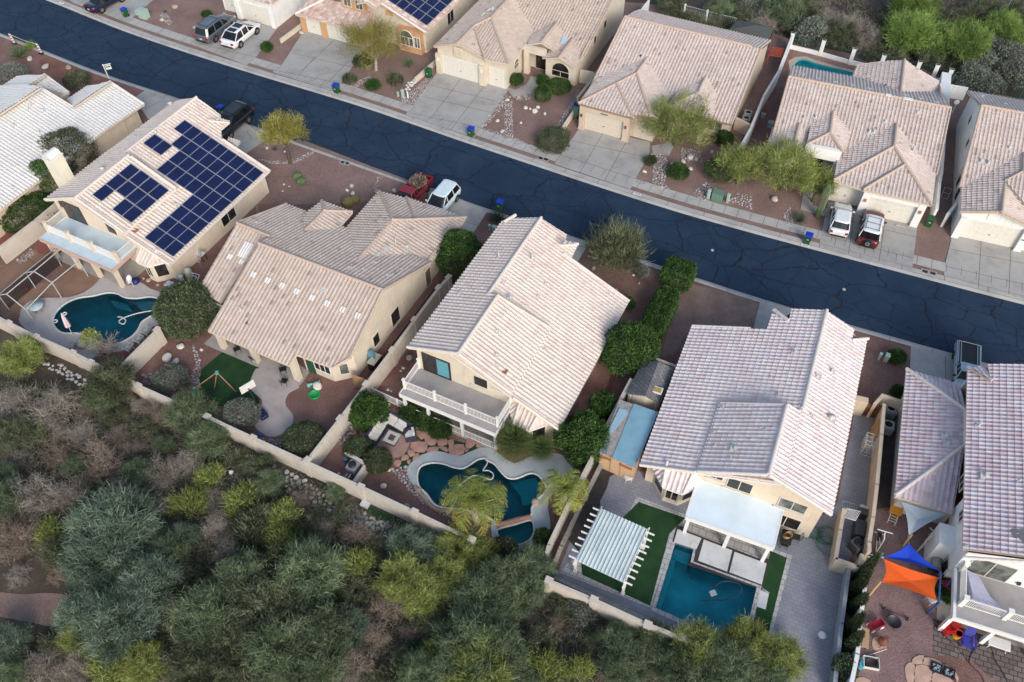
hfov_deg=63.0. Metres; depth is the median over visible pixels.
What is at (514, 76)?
garden bush
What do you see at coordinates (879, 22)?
desert bush
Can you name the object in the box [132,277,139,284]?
blue tub
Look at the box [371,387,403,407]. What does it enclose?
picket fence
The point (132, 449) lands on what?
bare shrub
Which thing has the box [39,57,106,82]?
pale dirt
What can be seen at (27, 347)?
palo verde tree
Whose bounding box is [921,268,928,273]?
meter lid
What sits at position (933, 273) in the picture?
meter lid
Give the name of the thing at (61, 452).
bare shrub
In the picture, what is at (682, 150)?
pebble border
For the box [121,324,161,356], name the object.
red stepping strip
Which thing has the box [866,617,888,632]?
toy wagon
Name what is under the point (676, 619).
pool coping
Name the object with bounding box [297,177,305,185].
barrel cactus
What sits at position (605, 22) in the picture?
window
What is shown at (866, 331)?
kerb
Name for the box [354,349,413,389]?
red gravel yard
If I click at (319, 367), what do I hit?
window
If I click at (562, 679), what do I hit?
desert bush
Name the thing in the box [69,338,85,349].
boulder pile
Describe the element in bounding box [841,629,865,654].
cypress tree
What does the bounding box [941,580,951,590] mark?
red cloth
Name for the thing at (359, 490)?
garden wall
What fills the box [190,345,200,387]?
pebble border
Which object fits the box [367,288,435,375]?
dark side yard
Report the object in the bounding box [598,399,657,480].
lean to shed
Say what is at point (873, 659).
hose box
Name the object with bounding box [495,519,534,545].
spa
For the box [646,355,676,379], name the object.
garden wall
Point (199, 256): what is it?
step ladder
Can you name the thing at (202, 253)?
work table
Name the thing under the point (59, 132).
citrus tree
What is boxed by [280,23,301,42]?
wall
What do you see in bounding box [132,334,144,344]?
pool chair
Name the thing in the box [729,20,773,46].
gazebo canopy
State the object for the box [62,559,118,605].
palo verde tree
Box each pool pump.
[338,459,360,478]
[846,536,871,563]
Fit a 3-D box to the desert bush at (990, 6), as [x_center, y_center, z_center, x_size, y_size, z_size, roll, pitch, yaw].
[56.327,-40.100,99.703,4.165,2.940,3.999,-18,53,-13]
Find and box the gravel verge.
[63,0,943,274]
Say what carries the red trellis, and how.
on the ground at (40, 374)
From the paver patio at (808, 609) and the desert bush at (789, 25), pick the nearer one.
the paver patio at (808, 609)
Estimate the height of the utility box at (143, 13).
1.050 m
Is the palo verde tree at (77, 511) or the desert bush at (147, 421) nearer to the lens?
the palo verde tree at (77, 511)
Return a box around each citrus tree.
[0,191,56,233]
[28,158,58,194]
[37,126,99,174]
[151,278,221,340]
[348,390,389,432]
[434,228,482,284]
[553,408,610,468]
[588,389,618,419]
[599,320,660,378]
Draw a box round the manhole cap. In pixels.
[818,631,825,638]
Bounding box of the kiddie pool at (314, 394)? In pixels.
[308,389,319,399]
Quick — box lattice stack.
[860,432,878,456]
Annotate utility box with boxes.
[136,7,149,19]
[177,274,183,280]
[400,89,404,97]
[706,189,711,198]
[711,188,724,202]
[726,193,730,202]
[767,120,774,128]
[883,352,890,362]
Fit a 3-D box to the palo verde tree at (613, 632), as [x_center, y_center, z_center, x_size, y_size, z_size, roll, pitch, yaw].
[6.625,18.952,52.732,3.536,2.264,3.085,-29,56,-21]
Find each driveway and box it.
[70,0,152,20]
[136,90,178,119]
[190,20,276,64]
[233,122,262,152]
[273,31,362,90]
[406,73,508,136]
[428,188,486,232]
[555,128,649,188]
[566,236,586,261]
[753,302,790,328]
[819,202,916,270]
[910,346,986,381]
[944,236,1023,297]
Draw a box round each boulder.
[42,63,48,68]
[162,352,171,361]
[176,343,183,348]
[313,381,321,390]
[380,483,386,487]
[531,498,538,505]
[687,154,692,159]
[771,196,777,201]
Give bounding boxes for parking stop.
[896,224,912,229]
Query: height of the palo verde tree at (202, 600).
4.467 m
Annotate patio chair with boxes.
[233,346,241,353]
[278,378,288,385]
[279,365,286,373]
[623,475,632,482]
[779,535,790,549]
[792,533,803,542]
[924,596,936,605]
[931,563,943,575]
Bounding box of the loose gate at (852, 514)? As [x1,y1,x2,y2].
[845,508,860,520]
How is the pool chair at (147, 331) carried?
on the red stepping strip at (126, 353)
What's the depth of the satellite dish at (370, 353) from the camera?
67.15 m
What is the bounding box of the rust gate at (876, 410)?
[862,403,881,417]
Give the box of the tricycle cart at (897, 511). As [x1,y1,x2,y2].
[886,500,903,525]
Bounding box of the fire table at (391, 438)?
[383,430,400,446]
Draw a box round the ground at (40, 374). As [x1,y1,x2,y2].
[0,0,1023,681]
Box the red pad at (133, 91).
[123,85,143,96]
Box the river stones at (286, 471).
[238,455,390,543]
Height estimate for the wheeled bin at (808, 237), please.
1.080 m
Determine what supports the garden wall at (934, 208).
on the ground at (40, 374)
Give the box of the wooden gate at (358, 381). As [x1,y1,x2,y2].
[351,374,364,388]
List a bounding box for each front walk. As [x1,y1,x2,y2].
[507,76,536,96]
[652,142,672,154]
[800,190,826,215]
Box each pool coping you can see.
[652,541,761,643]
[789,56,853,72]
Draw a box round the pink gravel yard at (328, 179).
[247,140,407,212]
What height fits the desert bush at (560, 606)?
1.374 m
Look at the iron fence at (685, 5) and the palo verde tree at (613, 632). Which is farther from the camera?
the iron fence at (685, 5)
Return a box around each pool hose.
[118,310,151,324]
[459,462,493,485]
[700,580,741,600]
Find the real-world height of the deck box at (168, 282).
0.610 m
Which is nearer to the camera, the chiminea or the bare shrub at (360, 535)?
the chiminea
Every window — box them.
[67,159,79,172]
[104,223,118,235]
[145,267,154,277]
[153,263,169,276]
[220,207,236,227]
[313,362,331,375]
[339,363,349,374]
[343,0,351,7]
[354,0,363,10]
[372,330,380,348]
[390,304,400,327]
[400,30,413,47]
[414,37,420,48]
[447,9,453,25]
[471,374,490,392]
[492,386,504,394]
[514,58,518,70]
[532,427,545,438]
[551,62,569,79]
[603,18,606,29]
[654,476,662,494]
[664,490,678,501]
[681,491,692,500]
[705,476,724,484]
[707,121,722,131]
[722,479,753,497]
[773,497,808,518]
[780,514,802,530]
[940,554,949,574]
[943,515,950,524]
[954,187,959,202]
[955,173,960,190]
[958,509,962,523]
[959,473,963,492]
[965,136,969,149]
[968,112,972,125]
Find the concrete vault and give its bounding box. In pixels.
[360,500,369,508]
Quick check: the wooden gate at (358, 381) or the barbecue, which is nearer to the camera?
the barbecue
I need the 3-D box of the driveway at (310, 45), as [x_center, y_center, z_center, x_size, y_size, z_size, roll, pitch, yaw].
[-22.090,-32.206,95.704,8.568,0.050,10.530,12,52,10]
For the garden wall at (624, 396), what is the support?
on the ground at (40, 374)
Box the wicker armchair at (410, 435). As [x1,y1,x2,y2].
[403,426,416,442]
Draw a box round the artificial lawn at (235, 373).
[196,352,259,407]
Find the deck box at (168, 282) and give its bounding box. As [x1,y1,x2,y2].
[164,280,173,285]
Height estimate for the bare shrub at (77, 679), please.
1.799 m
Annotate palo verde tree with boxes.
[0,331,50,379]
[0,476,25,521]
[0,618,37,664]
[0,655,34,681]
[49,584,100,642]
[52,519,143,594]
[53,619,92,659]
[55,480,163,571]
[61,452,90,478]
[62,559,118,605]
[65,504,86,532]
[71,575,171,673]
[80,384,119,416]
[103,545,188,620]
[116,455,154,488]
[117,631,171,681]
[133,518,171,550]
[143,530,194,569]
[151,434,177,454]
[160,385,222,435]
[162,520,203,552]
[163,578,242,653]
[177,413,234,460]
[236,610,313,681]
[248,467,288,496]
[252,108,312,164]
[268,662,293,681]
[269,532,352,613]
[272,626,351,681]
[329,11,414,73]
[329,606,372,653]
[369,544,431,606]
[378,521,433,563]
[391,643,445,681]
[398,561,447,623]
[407,529,451,567]
[424,549,470,602]
[427,603,511,681]
[432,521,479,566]
[436,621,516,681]
[443,558,480,588]
[446,566,512,625]
[458,595,523,643]
[462,531,500,570]
[472,617,531,681]
[473,548,530,604]
[503,566,548,618]
[507,539,559,591]
[594,617,640,662]
[595,638,653,681]
[636,616,678,662]
[647,638,696,681]
[660,614,733,676]
[662,644,727,681]
[696,630,766,681]
[716,607,774,666]
[746,646,798,681]
[753,629,814,681]
[875,4,950,57]
[884,0,947,19]
[915,18,955,58]
[935,11,998,64]
[981,5,1023,37]
[997,24,1023,46]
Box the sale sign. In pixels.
[102,63,111,78]
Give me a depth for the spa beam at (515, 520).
58.82 m
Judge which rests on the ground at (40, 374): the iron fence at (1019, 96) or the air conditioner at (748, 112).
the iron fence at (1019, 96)
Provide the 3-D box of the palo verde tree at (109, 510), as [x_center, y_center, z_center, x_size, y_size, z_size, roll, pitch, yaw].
[-27.297,12.603,56.533,7.053,5.227,7.426,12,52,10]
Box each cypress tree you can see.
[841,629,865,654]
[843,611,866,637]
[846,591,869,615]
[847,569,871,599]
[851,552,880,580]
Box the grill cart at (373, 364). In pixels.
[366,352,381,370]
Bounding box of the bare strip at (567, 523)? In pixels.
[548,462,598,574]
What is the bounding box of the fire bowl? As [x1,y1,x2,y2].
[887,615,901,629]
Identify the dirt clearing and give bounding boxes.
[0,592,68,625]
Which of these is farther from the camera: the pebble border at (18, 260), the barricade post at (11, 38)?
the barricade post at (11, 38)
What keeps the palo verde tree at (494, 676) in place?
on the ground at (40, 374)
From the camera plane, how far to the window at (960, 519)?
54.98 m
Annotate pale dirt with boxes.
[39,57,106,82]
[661,282,759,355]
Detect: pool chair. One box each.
[121,342,134,353]
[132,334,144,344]
[140,326,152,336]
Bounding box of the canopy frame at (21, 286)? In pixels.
[0,249,87,321]
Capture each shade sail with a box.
[881,557,941,599]
[886,544,937,569]
[900,500,945,537]
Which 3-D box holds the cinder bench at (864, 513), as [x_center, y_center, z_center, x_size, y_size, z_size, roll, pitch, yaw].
[24.740,12.176,58.671,1.000,0.800,0.500,16,53,13]
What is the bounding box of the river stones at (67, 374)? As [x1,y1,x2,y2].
[42,363,86,385]
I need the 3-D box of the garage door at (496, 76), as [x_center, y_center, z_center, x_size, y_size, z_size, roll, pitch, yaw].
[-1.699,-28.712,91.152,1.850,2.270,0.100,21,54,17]
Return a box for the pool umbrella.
[61,313,72,334]
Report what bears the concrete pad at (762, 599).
on the paver patio at (808, 609)
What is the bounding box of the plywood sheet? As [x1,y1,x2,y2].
[870,418,879,442]
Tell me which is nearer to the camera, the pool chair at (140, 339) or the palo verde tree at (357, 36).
the pool chair at (140, 339)
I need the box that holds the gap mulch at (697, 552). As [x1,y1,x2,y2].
[672,525,769,589]
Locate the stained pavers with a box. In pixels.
[571,469,613,531]
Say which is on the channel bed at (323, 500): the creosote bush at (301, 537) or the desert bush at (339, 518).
the desert bush at (339, 518)
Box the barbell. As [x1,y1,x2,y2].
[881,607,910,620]
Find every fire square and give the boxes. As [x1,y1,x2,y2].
[930,660,942,674]
[943,665,955,679]
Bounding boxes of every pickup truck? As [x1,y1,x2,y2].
[394,172,433,200]
[952,340,981,384]
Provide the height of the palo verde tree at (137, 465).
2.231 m
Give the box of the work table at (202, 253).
[195,251,206,261]
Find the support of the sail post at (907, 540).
on the ground at (40, 374)
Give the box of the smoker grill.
[928,556,941,570]
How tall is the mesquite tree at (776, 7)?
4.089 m
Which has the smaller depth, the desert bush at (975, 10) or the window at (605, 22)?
the window at (605, 22)
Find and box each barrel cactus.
[293,172,301,180]
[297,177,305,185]
[341,196,353,207]
[351,194,359,203]
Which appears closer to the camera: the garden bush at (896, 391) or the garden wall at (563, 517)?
the garden wall at (563, 517)
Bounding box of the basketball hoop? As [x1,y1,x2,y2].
[239,380,268,420]
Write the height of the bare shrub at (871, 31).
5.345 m
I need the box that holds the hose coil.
[783,531,792,538]
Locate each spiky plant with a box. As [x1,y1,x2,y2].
[4,42,31,61]
[15,374,26,384]
[19,41,36,49]
[401,56,414,66]
[483,207,508,224]
[790,211,809,225]
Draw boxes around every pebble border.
[16,248,33,263]
[141,373,151,384]
[160,13,171,24]
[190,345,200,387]
[259,149,314,163]
[259,437,283,448]
[338,428,355,444]
[351,76,370,87]
[390,465,463,521]
[401,78,432,105]
[480,95,510,128]
[482,127,538,150]
[504,101,512,136]
[515,84,537,99]
[557,90,578,125]
[652,153,669,190]
[681,147,702,161]
[693,182,715,200]
[729,193,751,208]
[783,207,793,226]
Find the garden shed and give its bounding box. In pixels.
[626,361,673,411]
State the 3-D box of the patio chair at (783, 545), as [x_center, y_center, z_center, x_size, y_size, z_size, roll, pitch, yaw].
[18.726,13.789,57.343,0.536,0.946,0.654,15,53,12]
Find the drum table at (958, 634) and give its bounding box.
[952,629,962,639]
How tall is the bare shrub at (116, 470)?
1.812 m
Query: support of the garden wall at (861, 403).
on the ground at (40, 374)
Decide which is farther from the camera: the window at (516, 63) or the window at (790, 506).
the window at (516, 63)
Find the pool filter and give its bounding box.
[184,267,199,279]
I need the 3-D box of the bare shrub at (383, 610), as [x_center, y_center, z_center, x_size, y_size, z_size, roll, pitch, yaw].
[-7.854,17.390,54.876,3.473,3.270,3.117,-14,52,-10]
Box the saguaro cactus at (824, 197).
[815,185,830,218]
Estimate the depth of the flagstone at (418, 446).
62.94 m
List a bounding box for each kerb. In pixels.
[0,33,987,365]
[47,0,1023,304]
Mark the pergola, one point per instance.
(611, 544)
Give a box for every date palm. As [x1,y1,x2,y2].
[439,469,507,535]
[537,467,589,515]
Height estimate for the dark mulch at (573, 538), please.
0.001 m
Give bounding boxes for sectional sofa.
[364,409,412,446]
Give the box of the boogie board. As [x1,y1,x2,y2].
[859,656,865,669]
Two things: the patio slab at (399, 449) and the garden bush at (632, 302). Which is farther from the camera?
the garden bush at (632, 302)
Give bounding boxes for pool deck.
[19,278,162,358]
[407,447,574,547]
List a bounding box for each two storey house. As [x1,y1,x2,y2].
[38,96,270,287]
[295,0,476,54]
[399,213,629,451]
[639,308,869,561]
[890,364,1023,647]
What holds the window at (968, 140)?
in the one storey house at (988, 189)
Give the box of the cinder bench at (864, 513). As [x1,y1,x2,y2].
[855,507,868,520]
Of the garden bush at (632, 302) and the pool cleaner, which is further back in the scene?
the garden bush at (632, 302)
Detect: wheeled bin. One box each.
[120,7,129,16]
[216,104,224,112]
[332,82,340,93]
[424,67,432,78]
[467,125,474,136]
[495,198,503,210]
[573,106,579,117]
[804,231,813,244]
[925,214,935,227]
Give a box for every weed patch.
[368,506,407,528]
[403,636,429,654]
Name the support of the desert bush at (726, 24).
on the gravel at (933, 241)
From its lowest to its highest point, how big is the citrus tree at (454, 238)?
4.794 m
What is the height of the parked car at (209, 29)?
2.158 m
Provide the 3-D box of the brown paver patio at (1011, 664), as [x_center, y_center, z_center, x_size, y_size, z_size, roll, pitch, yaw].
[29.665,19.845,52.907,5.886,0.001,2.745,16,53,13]
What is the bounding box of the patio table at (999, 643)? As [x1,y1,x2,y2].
[987,636,1010,652]
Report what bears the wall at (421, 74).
on the ground at (40, 374)
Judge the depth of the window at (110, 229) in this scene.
73.26 m
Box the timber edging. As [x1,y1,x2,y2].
[607,372,615,391]
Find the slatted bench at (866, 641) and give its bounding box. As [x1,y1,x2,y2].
[860,628,868,649]
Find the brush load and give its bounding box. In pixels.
[408,172,427,190]
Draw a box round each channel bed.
[42,363,85,386]
[241,458,393,541]
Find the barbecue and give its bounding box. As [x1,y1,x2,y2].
[851,519,866,538]
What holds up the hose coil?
on the outdoor table at (786, 541)
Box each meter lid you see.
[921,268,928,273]
[929,270,936,275]
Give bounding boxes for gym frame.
[869,529,892,557]
[916,528,933,551]
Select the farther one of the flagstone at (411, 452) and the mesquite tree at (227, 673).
the flagstone at (411, 452)
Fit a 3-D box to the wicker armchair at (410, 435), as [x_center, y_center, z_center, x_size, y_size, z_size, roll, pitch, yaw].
[-7.694,7.014,63.195,0.860,0.810,0.940,-13,52,-9]
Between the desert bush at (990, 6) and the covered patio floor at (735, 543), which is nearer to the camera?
the covered patio floor at (735, 543)
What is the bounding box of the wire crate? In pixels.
[842,501,858,509]
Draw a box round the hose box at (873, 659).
[863,655,879,670]
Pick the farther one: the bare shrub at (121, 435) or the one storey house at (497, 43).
the one storey house at (497, 43)
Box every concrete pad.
[674,529,700,548]
[698,540,731,570]
[730,552,766,584]
[757,590,768,609]
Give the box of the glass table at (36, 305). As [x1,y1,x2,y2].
[28,300,43,313]
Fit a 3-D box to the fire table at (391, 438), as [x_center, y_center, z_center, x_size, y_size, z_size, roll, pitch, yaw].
[-9.039,7.408,63.026,1.000,0.643,1.000,19,54,15]
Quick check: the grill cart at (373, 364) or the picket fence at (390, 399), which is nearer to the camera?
the picket fence at (390, 399)
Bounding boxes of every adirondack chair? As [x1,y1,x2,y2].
[937,621,961,636]
[960,627,976,650]
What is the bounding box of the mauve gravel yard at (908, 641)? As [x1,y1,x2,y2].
[855,510,936,681]
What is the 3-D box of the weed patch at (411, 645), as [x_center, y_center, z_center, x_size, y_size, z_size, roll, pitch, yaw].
[-6.196,19.699,53.597,2.422,0.001,1.187,18,53,14]
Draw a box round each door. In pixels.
[58,201,87,224]
[224,0,235,11]
[239,1,271,25]
[305,18,321,34]
[326,24,356,44]
[421,352,451,380]
[424,266,431,287]
[442,55,478,82]
[489,66,503,87]
[584,112,622,138]
[629,395,655,410]
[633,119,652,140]
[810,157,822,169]
[830,184,859,204]
[866,197,916,223]
[959,218,1022,247]
[967,560,1019,582]
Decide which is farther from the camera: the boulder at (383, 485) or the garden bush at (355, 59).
the garden bush at (355, 59)
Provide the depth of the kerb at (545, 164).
83.48 m
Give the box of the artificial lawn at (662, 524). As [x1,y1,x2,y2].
[581,502,684,604]
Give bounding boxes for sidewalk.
[106,14,945,270]
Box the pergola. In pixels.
[569,506,654,595]
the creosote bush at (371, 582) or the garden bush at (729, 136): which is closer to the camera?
the creosote bush at (371, 582)
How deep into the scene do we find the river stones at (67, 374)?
67.71 m
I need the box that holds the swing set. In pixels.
[192,371,236,395]
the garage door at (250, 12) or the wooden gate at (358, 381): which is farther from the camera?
the garage door at (250, 12)
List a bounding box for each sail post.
[869,581,880,595]
[902,534,912,545]
[926,602,937,614]
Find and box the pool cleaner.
[709,590,716,597]
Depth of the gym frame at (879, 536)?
57.16 m
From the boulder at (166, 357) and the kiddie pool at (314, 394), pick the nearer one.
the kiddie pool at (314, 394)
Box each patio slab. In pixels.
[250,368,298,436]
[377,428,409,456]
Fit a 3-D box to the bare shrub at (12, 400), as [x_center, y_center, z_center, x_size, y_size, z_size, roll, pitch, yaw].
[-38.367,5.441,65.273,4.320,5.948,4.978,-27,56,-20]
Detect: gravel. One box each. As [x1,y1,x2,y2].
[0,37,1023,681]
[133,0,1023,262]
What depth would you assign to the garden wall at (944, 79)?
88.89 m
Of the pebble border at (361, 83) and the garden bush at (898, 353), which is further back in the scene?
the pebble border at (361, 83)
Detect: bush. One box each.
[0,61,29,84]
[30,512,65,551]
[31,632,64,662]
[37,531,67,578]
[61,70,91,89]
[78,327,121,359]
[80,650,129,681]
[98,404,132,431]
[128,412,163,438]
[150,361,190,394]
[161,483,213,523]
[161,599,180,617]
[175,555,207,593]
[191,459,225,494]
[200,9,212,17]
[217,437,233,453]
[218,477,262,520]
[221,397,261,430]
[223,444,247,467]
[223,510,270,559]
[227,502,268,547]
[237,484,270,512]
[239,500,281,539]
[241,452,278,474]
[257,534,292,574]
[258,522,301,558]
[259,40,273,52]
[265,496,303,541]
[280,419,326,457]
[292,523,323,546]
[295,509,322,536]
[325,502,352,530]
[332,570,370,613]
[337,544,380,582]
[342,73,356,83]
[342,434,373,460]
[352,54,370,68]
[362,446,393,475]
[362,533,386,556]
[363,563,397,598]
[364,78,381,90]
[364,669,386,681]
[373,657,404,681]
[387,72,403,86]
[390,643,414,668]
[410,609,448,641]
[420,632,444,660]
[427,596,456,629]
[490,535,518,559]
[506,605,525,632]
[509,72,524,86]
[519,622,563,667]
[525,645,569,681]
[532,526,556,549]
[533,83,551,102]
[535,124,571,154]
[536,73,549,84]
[543,672,568,681]
[546,77,571,95]
[546,591,572,620]
[556,652,598,681]
[567,598,598,626]
[581,626,605,659]
[625,296,635,310]
[635,265,649,278]
[643,155,657,166]
[661,3,683,16]
[666,161,689,180]
[676,8,699,21]
[688,13,716,25]
[702,154,734,183]
[707,19,724,28]
[715,129,735,146]
[718,14,737,29]
[731,0,749,16]
[734,8,757,21]
[735,0,764,14]
[777,17,806,34]
[790,15,831,47]
[830,652,859,681]
[861,42,891,60]
[873,12,891,30]
[878,42,910,61]
[887,347,907,364]
[889,383,903,398]
[912,42,948,70]
[931,4,963,25]
[934,574,951,605]
[937,51,967,73]
[951,60,992,91]
[955,0,991,24]
[956,47,1003,74]
[966,71,1007,95]
[969,0,1002,14]
[990,39,1023,60]
[993,57,1023,89]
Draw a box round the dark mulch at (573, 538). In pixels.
[568,497,600,550]
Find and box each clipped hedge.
[640,285,679,340]
[659,255,697,292]
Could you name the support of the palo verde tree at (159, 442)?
on the ground at (40, 374)
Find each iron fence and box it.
[661,0,736,23]
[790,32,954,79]
[951,74,1023,99]
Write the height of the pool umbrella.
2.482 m
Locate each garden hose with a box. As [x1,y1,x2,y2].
[809,525,832,554]
[969,645,1007,681]
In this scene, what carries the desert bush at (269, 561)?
on the ground at (40, 374)
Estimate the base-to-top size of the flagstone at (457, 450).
0.050 m
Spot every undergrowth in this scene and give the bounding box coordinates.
[0,375,722,681]
[720,0,1022,80]
[726,0,1018,64]
[758,0,1023,81]
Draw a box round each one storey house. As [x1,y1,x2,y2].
[0,73,144,237]
[201,190,466,381]
[223,0,306,28]
[433,0,624,88]
[577,9,770,143]
[767,58,951,227]
[951,90,1023,251]
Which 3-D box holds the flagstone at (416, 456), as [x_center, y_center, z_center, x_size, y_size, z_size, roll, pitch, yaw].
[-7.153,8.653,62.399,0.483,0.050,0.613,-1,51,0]
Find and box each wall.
[0,203,62,263]
[0,317,118,381]
[115,326,166,377]
[117,371,305,473]
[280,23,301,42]
[301,457,476,546]
[302,274,452,465]
[345,452,367,482]
[414,60,435,81]
[544,575,725,656]
[545,454,594,560]
[551,463,602,576]
[554,576,675,631]
[560,111,573,133]
[577,69,597,101]
[579,69,594,83]
[596,378,632,454]
[641,0,649,10]
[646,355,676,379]
[733,117,750,134]
[739,35,793,151]
[828,508,863,576]
[829,567,850,681]
[844,585,866,681]
[852,395,868,415]
[860,403,885,559]
[866,393,884,417]
[879,394,902,412]
[930,73,950,215]
[939,72,948,98]
[940,202,957,226]
[950,84,967,99]
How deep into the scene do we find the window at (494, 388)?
61.43 m
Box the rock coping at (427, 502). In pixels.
[414,486,466,514]
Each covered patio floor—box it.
[204,335,308,384]
[683,520,764,558]
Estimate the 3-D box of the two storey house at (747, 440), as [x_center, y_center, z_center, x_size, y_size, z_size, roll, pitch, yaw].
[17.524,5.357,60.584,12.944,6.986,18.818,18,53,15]
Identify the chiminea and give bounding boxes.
[877,635,888,647]
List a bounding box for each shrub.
[0,381,42,430]
[0,447,34,472]
[0,505,43,558]
[0,512,35,569]
[3,470,61,527]
[3,562,33,592]
[13,645,67,681]
[14,381,81,440]
[37,433,78,471]
[42,469,98,518]
[44,562,69,588]
[49,420,75,445]
[54,649,96,681]
[62,415,101,451]
[66,672,84,681]
[71,402,91,421]
[73,434,126,483]
[100,475,150,520]
[103,423,130,454]
[111,460,125,478]
[117,435,150,458]
[128,396,147,413]
[135,449,185,493]
[139,397,173,430]
[150,493,175,517]
[151,618,170,641]
[161,670,181,681]
[168,448,210,483]
[200,486,226,515]
[200,507,232,544]
[209,531,242,564]
[287,489,310,511]
[310,515,336,545]
[332,662,364,681]
[336,520,376,553]
[336,640,388,681]
[350,619,393,656]
[358,602,374,620]
[366,590,414,627]
[398,402,420,423]
[398,619,418,647]
[411,409,436,432]
[428,417,452,439]
[523,609,540,630]
[547,611,567,637]
[579,212,656,284]
[595,668,609,681]
[645,662,658,681]
[745,2,784,32]
[810,4,849,42]
[839,10,874,41]
[848,20,886,54]
[854,34,877,59]
[985,32,1000,48]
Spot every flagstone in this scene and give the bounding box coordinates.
[394,460,401,466]
[401,455,408,460]
[407,449,414,456]
[410,441,427,452]
[413,453,418,459]
[416,430,427,439]
[424,435,436,444]
[427,447,438,451]
[437,437,447,445]
[439,446,447,451]
[448,439,453,445]
[448,444,464,455]
[465,438,475,448]
[855,677,870,681]
[872,637,886,650]
[905,663,914,681]
[912,655,923,663]
[914,665,931,681]
[922,657,941,665]
[931,673,952,681]
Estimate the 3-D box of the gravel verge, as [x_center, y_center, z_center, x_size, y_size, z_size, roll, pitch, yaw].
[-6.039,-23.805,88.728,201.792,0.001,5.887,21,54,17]
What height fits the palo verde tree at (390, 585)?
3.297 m
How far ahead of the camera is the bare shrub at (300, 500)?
59.78 m
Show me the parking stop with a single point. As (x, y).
(899, 225)
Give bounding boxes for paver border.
[561,496,684,606]
[748,549,791,642]
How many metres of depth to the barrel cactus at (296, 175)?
82.18 m
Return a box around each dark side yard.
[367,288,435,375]
[735,49,792,169]
[876,414,896,508]
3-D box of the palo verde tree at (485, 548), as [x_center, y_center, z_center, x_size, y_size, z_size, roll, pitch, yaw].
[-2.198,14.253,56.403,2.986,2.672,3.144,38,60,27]
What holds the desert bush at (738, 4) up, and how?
on the ground at (40, 374)
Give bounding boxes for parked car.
[83,0,124,13]
[193,13,236,43]
[219,20,260,48]
[219,100,253,138]
[425,179,460,210]
[827,202,854,237]
[855,208,886,248]
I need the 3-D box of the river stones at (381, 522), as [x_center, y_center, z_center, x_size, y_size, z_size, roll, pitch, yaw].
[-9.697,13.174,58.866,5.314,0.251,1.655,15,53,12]
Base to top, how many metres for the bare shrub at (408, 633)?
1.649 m
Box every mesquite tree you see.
[0,413,27,454]
[0,459,23,482]
[4,413,48,450]
[76,475,102,497]
[77,355,138,410]
[153,614,224,681]
[168,646,220,681]
[200,545,273,609]
[203,616,269,681]
[212,643,281,681]
[224,566,310,653]
[281,592,357,657]
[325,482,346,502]
[512,661,542,681]
[636,86,720,151]
[656,0,687,11]
[702,0,736,22]
[709,138,769,186]
[751,130,831,192]
[759,0,807,28]
[788,0,826,16]
[798,167,840,202]
[820,17,860,50]
[1001,0,1023,23]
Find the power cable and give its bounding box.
[935,626,983,681]
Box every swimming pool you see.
[52,292,156,344]
[416,457,546,524]
[656,544,756,642]
[795,59,852,75]
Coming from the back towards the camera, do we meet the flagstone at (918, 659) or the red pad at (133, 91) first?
the red pad at (133, 91)
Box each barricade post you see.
[8,33,16,44]
[35,43,43,54]
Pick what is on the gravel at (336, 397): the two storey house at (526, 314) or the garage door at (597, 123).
the two storey house at (526, 314)
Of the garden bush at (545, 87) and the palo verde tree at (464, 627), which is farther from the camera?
the garden bush at (545, 87)
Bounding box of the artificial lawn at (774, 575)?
[751,551,786,639]
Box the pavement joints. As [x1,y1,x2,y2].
[4,0,1022,378]
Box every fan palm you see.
[491,417,536,463]
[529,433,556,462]
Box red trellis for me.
[765,47,783,68]
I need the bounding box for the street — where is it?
[0,0,1023,363]
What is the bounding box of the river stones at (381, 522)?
[343,514,396,540]
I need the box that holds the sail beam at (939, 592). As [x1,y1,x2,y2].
[938,571,941,604]
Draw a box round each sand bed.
[0,260,32,290]
[0,269,98,319]
[28,249,46,262]
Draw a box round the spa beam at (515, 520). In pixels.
[496,514,530,527]
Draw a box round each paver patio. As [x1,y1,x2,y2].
[558,415,874,681]
[933,618,1023,681]
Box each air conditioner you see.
[742,115,750,122]
[743,109,752,120]
[884,419,894,435]
[885,406,896,419]
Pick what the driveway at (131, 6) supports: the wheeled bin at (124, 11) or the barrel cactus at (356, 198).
the wheeled bin at (124, 11)
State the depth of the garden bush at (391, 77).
91.47 m
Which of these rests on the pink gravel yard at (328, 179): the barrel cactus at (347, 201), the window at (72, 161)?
the barrel cactus at (347, 201)
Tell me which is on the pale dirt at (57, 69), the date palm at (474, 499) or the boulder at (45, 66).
the boulder at (45, 66)
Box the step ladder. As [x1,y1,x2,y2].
[197,249,200,262]
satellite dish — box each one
[126,275,133,286]
[367,350,375,359]
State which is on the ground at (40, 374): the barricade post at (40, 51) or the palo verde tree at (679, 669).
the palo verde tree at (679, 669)
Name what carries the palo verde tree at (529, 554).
on the ground at (40, 374)
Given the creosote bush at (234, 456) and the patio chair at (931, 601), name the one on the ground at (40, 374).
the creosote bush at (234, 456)
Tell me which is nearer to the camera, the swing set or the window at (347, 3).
the swing set
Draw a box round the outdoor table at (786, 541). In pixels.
[779,528,793,548]
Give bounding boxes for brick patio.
[0,229,15,244]
[34,242,50,253]

